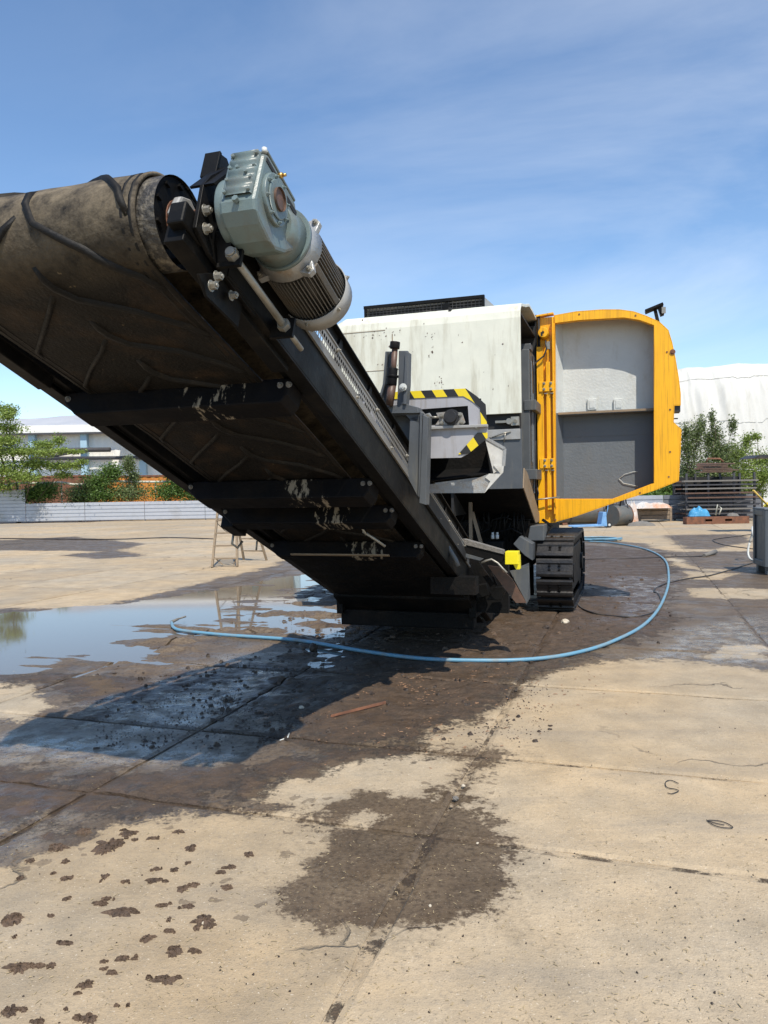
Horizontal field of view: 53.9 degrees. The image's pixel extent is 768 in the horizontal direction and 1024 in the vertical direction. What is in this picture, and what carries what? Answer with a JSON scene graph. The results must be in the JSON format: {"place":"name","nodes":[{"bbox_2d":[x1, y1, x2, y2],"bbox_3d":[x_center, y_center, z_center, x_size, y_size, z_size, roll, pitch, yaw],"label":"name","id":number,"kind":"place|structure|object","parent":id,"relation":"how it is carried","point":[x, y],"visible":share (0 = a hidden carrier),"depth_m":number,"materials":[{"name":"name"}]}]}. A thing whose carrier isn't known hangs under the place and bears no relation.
{"place":"outdoors","nodes":[
{"label":"outdoors","id":0,"kind":"place"},
{"bbox_2d":[0,505,767,1023],"bbox_3d":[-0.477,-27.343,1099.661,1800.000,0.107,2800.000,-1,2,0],"label":"ground","id":1,"kind":"structure","parent":0,"point":[702,665],"depth_m":3.78,"materials":[{"name":"concrete"}]},
{"bbox_2d":[10,479,64,521],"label":"bush","id":2,"kind":"object","parent":1,"relation":"on","point":[35,492],"visible":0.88,"depth_m":48.82,"materials":[{"name":"green plant"}]},
{"bbox_2d":[0,401,89,522],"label":"leafy tree","id":3,"kind":"object","parent":1,"relation":"on","point":[14,471],"visible":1,"depth_m":47.25,"materials":[{"name":"green plant"}]},
{"bbox_2d":[0,475,98,511],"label":"shipping container","id":4,"kind":"object","parent":1,"relation":"on","point":[69,480],"visible":0.12,"depth_m":54.48,"materials":[{"name":"metal"}]},
{"bbox_2d":[54,479,101,521],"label":"bush","id":5,"kind":"object","parent":1,"relation":"on","point":[72,496],"visible":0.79,"depth_m":48.88,"materials":[{"name":"green plant"}]},
{"bbox_2d":[0,415,161,475],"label":"hangar","id":6,"kind":"structure","parent":1,"relation":"on","point":[96,443],"depth_m":67.05,"materials":[{"name":"white metal"}]},
{"bbox_2d":[5,480,182,520],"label":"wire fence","id":7,"kind":"object","parent":1,"relation":"on","point":[73,484],"visible":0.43,"depth_m":49.60,"materials":[{"name":"metal"}]},
{"bbox_2d":[68,460,126,520],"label":"bush","id":8,"kind":"object","parent":1,"relation":"on","point":[110,472],"visible":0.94,"depth_m":48.97,"materials":[{"name":"green plant"}]},
{"bbox_2d":[0,537,213,539],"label":"ground cable","id":9,"kind":"object","parent":1,"relation":"on","point":[105,539],"visible":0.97,"depth_m":27.67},
{"bbox_2d":[0,490,221,522],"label":"corrugated fence","id":10,"kind":"object","parent":1,"relation":"on","point":[12,509],"visible":0.53,"depth_m":48.16,"materials":[{"name":"grey metal"}]},
{"bbox_2d":[96,454,155,501],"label":"bush","id":11,"kind":"object","parent":1,"relation":"on","point":[129,490],"visible":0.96,"depth_m":49.15,"materials":[{"name":"green plant"}]},
{"bbox_2d":[0,828,253,1023],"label":"mud splatter","id":12,"kind":"object","parent":1,"relation":"on","point":[101,848],"visible":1,"depth_m":2.76,"materials":[{"name":"brown soil"}]},
{"bbox_2d":[95,475,195,502],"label":"shipping container","id":13,"kind":"object","parent":1,"relation":"on","point":[149,477],"visible":0.09,"depth_m":53.48,"materials":[{"name":"orange metal"}]},
{"bbox_2d":[140,475,197,519],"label":"bush","id":14,"kind":"object","parent":1,"relation":"on","point":[171,490],"visible":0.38,"depth_m":48.90,"materials":[{"name":"green plant"}]},
{"bbox_2d":[0,575,369,677],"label":"puddle water","id":15,"kind":"structure","parent":1,"relation":"on","point":[93,632],"depth_m":9.27,"materials":[{"name":"clear liquid"}]},
{"bbox_2d":[309,643,317,651],"bbox_3d":[-0.696,1.341,7.466,0.079,0.092,0.107,0,2,26],"label":"mud lump","id":16,"kind":"object","parent":15,"relation":"on","point":[313,647],"visible":0.96,"depth_m":7.43,"materials":[{"name":"brown soil"}]},
{"bbox_2d":[211,512,267,567],"bbox_3d":[-3.298,0.023,16.995,0.716,2.304,1.807,-1,2,16],"label":"step ladder","id":17,"kind":"object","parent":1,"relation":"on","point":[236,542],"visible":0.34,"depth_m":16.41,"materials":[{"name":"brown wood"}]},
{"bbox_2d":[0,146,680,629],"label":"tracked shredder","id":18,"kind":"object","parent":1,"relation":"on","point":[448,462],"visible":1,"depth_m":4.83,"materials":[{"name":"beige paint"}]},
{"bbox_2d":[554,302,680,521],"bbox_3d":[3.085,-1.296,10.052,1.607,2.854,0.420,-1,2,18],"label":"door","id":19,"kind":"structure","parent":18,"relation":"in","point":[617,393],"depth_m":10.17,"materials":[{"name":"orange paint"}]},
{"bbox_2d":[331,701,385,716],"bbox_3d":[-0.175,1.395,5.355,0.494,0.024,0.020,-2,2,-38],"label":"wood splinter","id":20,"kind":"object","parent":1,"relation":"on","point":[360,708],"visible":1,"depth_m":5.35,"materials":[{"name":"wood"}]},
{"bbox_2d":[0,640,767,1023],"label":"dark grit","id":21,"kind":"object","parent":1,"relation":"on","point":[422,904],"visible":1,"depth_m":2.62,"materials":[{"name":"black gravel"}]},
{"bbox_2d":[0,687,767,1023],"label":"straw litter","id":22,"kind":"object","parent":1,"relation":"on","point":[404,945],"visible":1,"depth_m":2.56,"materials":[{"name":"beige plant"}]},
{"bbox_2d":[93,553,677,770],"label":"mud clods","id":23,"kind":"object","parent":1,"relation":"on","point":[281,728],"visible":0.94,"depth_m":5.56,"materials":[{"name":"brown soil"}]},
{"bbox_2d":[159,630,626,768],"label":"wood chips","id":24,"kind":"object","parent":1,"relation":"on","point":[424,700],"visible":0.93,"depth_m":5.72,"materials":[{"name":"brown wood"}]},
{"bbox_2d":[170,541,669,662],"bbox_3d":[3.639,1.075,13.934,4.987,0.078,15.609,0,2,34],"label":"water hose","id":25,"kind":"object","parent":1,"relation":"on","point":[538,658],"visible":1,"depth_m":7.43,"materials":[{"name":"blue plastic"}]},
{"bbox_2d":[252,543,673,673],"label":"mud lumps","id":26,"kind":"object","parent":1,"relation":"on","point":[393,636],"visible":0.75,"depth_m":8.24,"materials":[{"name":"brown soil"}]},
{"bbox_2d":[568,505,611,527],"bbox_3d":[8.154,0.064,29.910,1.634,1.115,0.540,-1,2,-4],"label":"pallet truck","id":27,"kind":"object","parent":1,"relation":"on","point":[602,519],"visible":0.89,"depth_m":29.71,"materials":[{"name":"blue paint"}]},
{"bbox_2d":[584,536,622,540],"bbox_3d":[6.183,0.795,22.371,1.739,0.098,1.212,-1,2,0],"label":"coiled hose","id":28,"kind":"object","parent":1,"relation":"on","point":[595,538],"visible":0.63,"depth_m":21.89,"materials":[{"name":"blue plastic"}]},
{"bbox_2d":[606,499,633,525],"bbox_3d":[9.722,-0.045,31.125,0.794,1.232,0.857,-2,2,-23],"label":"oil drum","id":29,"kind":"object","parent":1,"relation":"on","point":[620,515],"visible":0.82,"depth_m":30.85,"materials":[{"name":"grey paint"}]},
{"bbox_2d":[606,500,624,508],"bbox_3d":[9.872,-0.465,32.157,0.810,1.096,0.600,-1,2,0],"label":"motor scrap","id":30,"kind":"object","parent":29,"relation":"on","point":[618,503],"visible":0.09,"depth_m":31.94,"materials":[{"name":"grey metal"}]},
{"bbox_2d":[626,501,637,521],"bbox_3d":[10.588,-0.002,32.566,0.710,1.024,0.700,-1,2,0],"label":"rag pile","id":31,"kind":"object","parent":1,"relation":"on","point":[633,506],"visible":0.26,"depth_m":32.39,"materials":[{"name":"white fabric"}]},
{"bbox_2d":[627,521,655,525],"bbox_3d":[10.453,0.457,30.708,1.135,0.208,0.500,-1,2,0],"label":"scrap pile","id":32,"kind":"object","parent":1,"relation":"on","point":[641,523],"visible":0.98,"depth_m":30.54,"materials":[{"name":"grey stone"}]},
{"bbox_2d":[585,550,717,559],"bbox_3d":[5.978,0.960,16.620,3.442,0.116,0.516,-1,2,-14],"label":"power cable","id":33,"kind":"object","parent":1,"relation":"on","point":[712,552],"visible":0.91,"depth_m":16.66,"materials":[{"name":"grey rubber"}]},
{"bbox_2d":[637,506,671,520],"bbox_3d":[12.306,0.076,34.745,1.509,0.694,1.020,-1,2,0],"label":"wooden crate","id":34,"kind":"object","parent":1,"relation":"on","point":[665,513],"visible":0.65,"depth_m":34.26,"materials":[{"name":"brown wood"}]},
{"bbox_2d":[635,502,670,508],"bbox_3d":[12.023,-0.326,34.036,1.767,0.303,0.800,-1,2,0],"label":"crumpled sheet","id":35,"kind":"object","parent":34,"relation":"on","point":[641,505],"visible":0.88,"depth_m":33.74,"materials":[{"name":"white fabric"}]},
{"bbox_2d":[631,473,688,500],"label":"tall bush","id":36,"kind":"object","parent":1,"relation":"on","point":[662,491],"visible":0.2,"depth_m":40.50,"materials":[{"name":"green plant"}]},
{"bbox_2d":[577,562,752,617],"bbox_3d":[4.424,1.128,12.643,2.054,0.021,7.764,0,2,35],"label":"power cable","id":37,"kind":"object","parent":1,"relation":"on","point":[659,594],"visible":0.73,"depth_m":10.83,"materials":[{"name":"rubber"}]},
{"bbox_2d":[665,780,678,793],"bbox_3d":[1.483,1.417,3.892,0.067,0.004,0.192,0,2,21],"label":"wire curl","id":38,"kind":"object","parent":1,"relation":"on","point":[671,788],"visible":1,"depth_m":3.87,"materials":[{"name":"black metal"}]},
{"bbox_2d":[666,411,717,493],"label":"tall bush","id":39,"kind":"object","parent":1,"relation":"on","point":[689,447],"visible":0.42,"depth_m":40.83,"materials":[{"name":"green plant"}]},
{"bbox_2d":[624,494,760,518],"bbox_3d":[12.964,-0.217,35.063,8.472,1.120,0.048,-1,2,10],"label":"corrugated fence","id":40,"kind":"object","parent":1,"relation":"on","point":[673,501],"visible":0.3,"depth_m":34.81,"materials":[{"name":"grey metal"}]},
{"bbox_2d":[631,363,767,504],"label":"tent hall","id":41,"kind":"structure","parent":1,"relation":"on","point":[739,391],"depth_m":60.49,"materials":[{"name":"white fabric"}]},
{"bbox_2d":[672,472,758,519],"bbox_3d":[15.037,-0.691,34.411,3.460,2.150,1.640,-1,2,0],"label":"profile rack","id":42,"kind":"object","parent":1,"relation":"on","point":[686,486],"visible":0.72,"depth_m":33.71,"materials":[{"name":"grey metal"}]},
{"bbox_2d":[694,458,738,472],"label":"rusty plates","id":43,"kind":"object","parent":42,"relation":"on","point":[709,467],"visible":1,"depth_m":33.89,"materials":[{"name":"metal"}]},
{"bbox_2d":[683,516,748,523],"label":"box beam","id":44,"kind":"structure","parent":1,"relation":"on","point":[718,520],"depth_m":31.22,"materials":[{"name":"metal"}]},
{"bbox_2d":[688,506,709,515],"bbox_3d":[13.330,-0.044,31.971,0.887,0.434,0.500,-1,2,0],"label":"blue tarpaulin","id":45,"kind":"object","parent":44,"relation":"on","point":[698,511],"visible":1,"depth_m":31.81,"materials":[{"name":"blue plastic"}]},
{"bbox_2d":[715,504,721,514],"bbox_3d":[14.511,-0.096,32.765,0.318,0.479,0.068,-1,2,0],"label":"bent pipe","id":46,"kind":"object","parent":44,"relation":"on","point":[717,509],"visible":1,"depth_m":32.74,"materials":[{"name":"grey metal"}]},
{"bbox_2d":[727,513,738,515],"bbox_3d":[14.503,0.094,31.408,0.476,0.146,0.350,-1,2,0],"label":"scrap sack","id":47,"kind":"object","parent":44,"relation":"on","point":[732,514],"visible":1,"depth_m":31.30,"materials":[{"name":"white fabric"}]},
{"bbox_2d":[706,819,732,827],"bbox_3d":[1.539,1.428,3.458,0.089,0.004,0.090,-1,2,0],"label":"string scrap","id":48,"kind":"object","parent":1,"relation":"on","point":[709,821],"visible":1,"depth_m":3.46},
{"bbox_2d":[682,404,759,493],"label":"tall bush","id":49,"kind":"object","parent":1,"relation":"on","point":[714,438],"visible":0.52,"depth_m":40.74,"materials":[{"name":"green plant"}]},
{"bbox_2d":[712,534,752,548],"bbox_3d":[9.943,0.800,21.470,1.113,0.022,6.528,0,2,26],"label":"power cable","id":50,"kind":"object","parent":1,"relation":"on","point":[729,545],"visible":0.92,"depth_m":20.70,"materials":[{"name":"black rubber"}]},
{"bbox_2d":[706,429,767,506],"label":"tall bush","id":51,"kind":"object","parent":1,"relation":"on","point":[762,475],"visible":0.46,"depth_m":40.81,"materials":[{"name":"green plant"}]},
{"bbox_2d":[752,507,767,574],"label":"electrical cabinet","id":52,"kind":"object","parent":1,"relation":"on","point":[760,537],"visible":1,"depth_m":13.34,"materials":[{"name":"plastic"}]},
{"bbox_2d":[747,526,752,560],"bbox_3d":[7.581,0.650,15.523,0.140,0.722,0.578,-1,2,13],"label":"hose ring","id":53,"kind":"object","parent":52,"relation":"hanging from","point":[748,547],"visible":0.55,"depth_m":15.72,"materials":[{"name":"white plastic"}]},
{"bbox_2d":[752,490,767,506],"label":"tool pole","id":54,"kind":"object","parent":52,"relation":"in","point":[761,498],"visible":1,"depth_m":13.97,"materials":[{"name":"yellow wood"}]},
{"bbox_2d":[0,0,767,418],"label":"sky","id":55,"kind":"structure","parent":0,"point":[555,156],"materials":[{"name":"blue"}]},
{"bbox_2d":[559,506,605,524],"bbox_3d":[8.683,0.032,32.773,2.400,1.012,0.984,-1,2,0],"label":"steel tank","id":56,"kind":"object","parent":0,"point":[590,517],"visible":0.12,"depth_m":32.37,"materials":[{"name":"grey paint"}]},
{"bbox_2d":[741,455,767,458],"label":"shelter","id":57,"kind":"object","parent":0,"point":[757,457],"visible":1,"depth_m":24.47,"materials":[{"name":"metal"}]}
]}

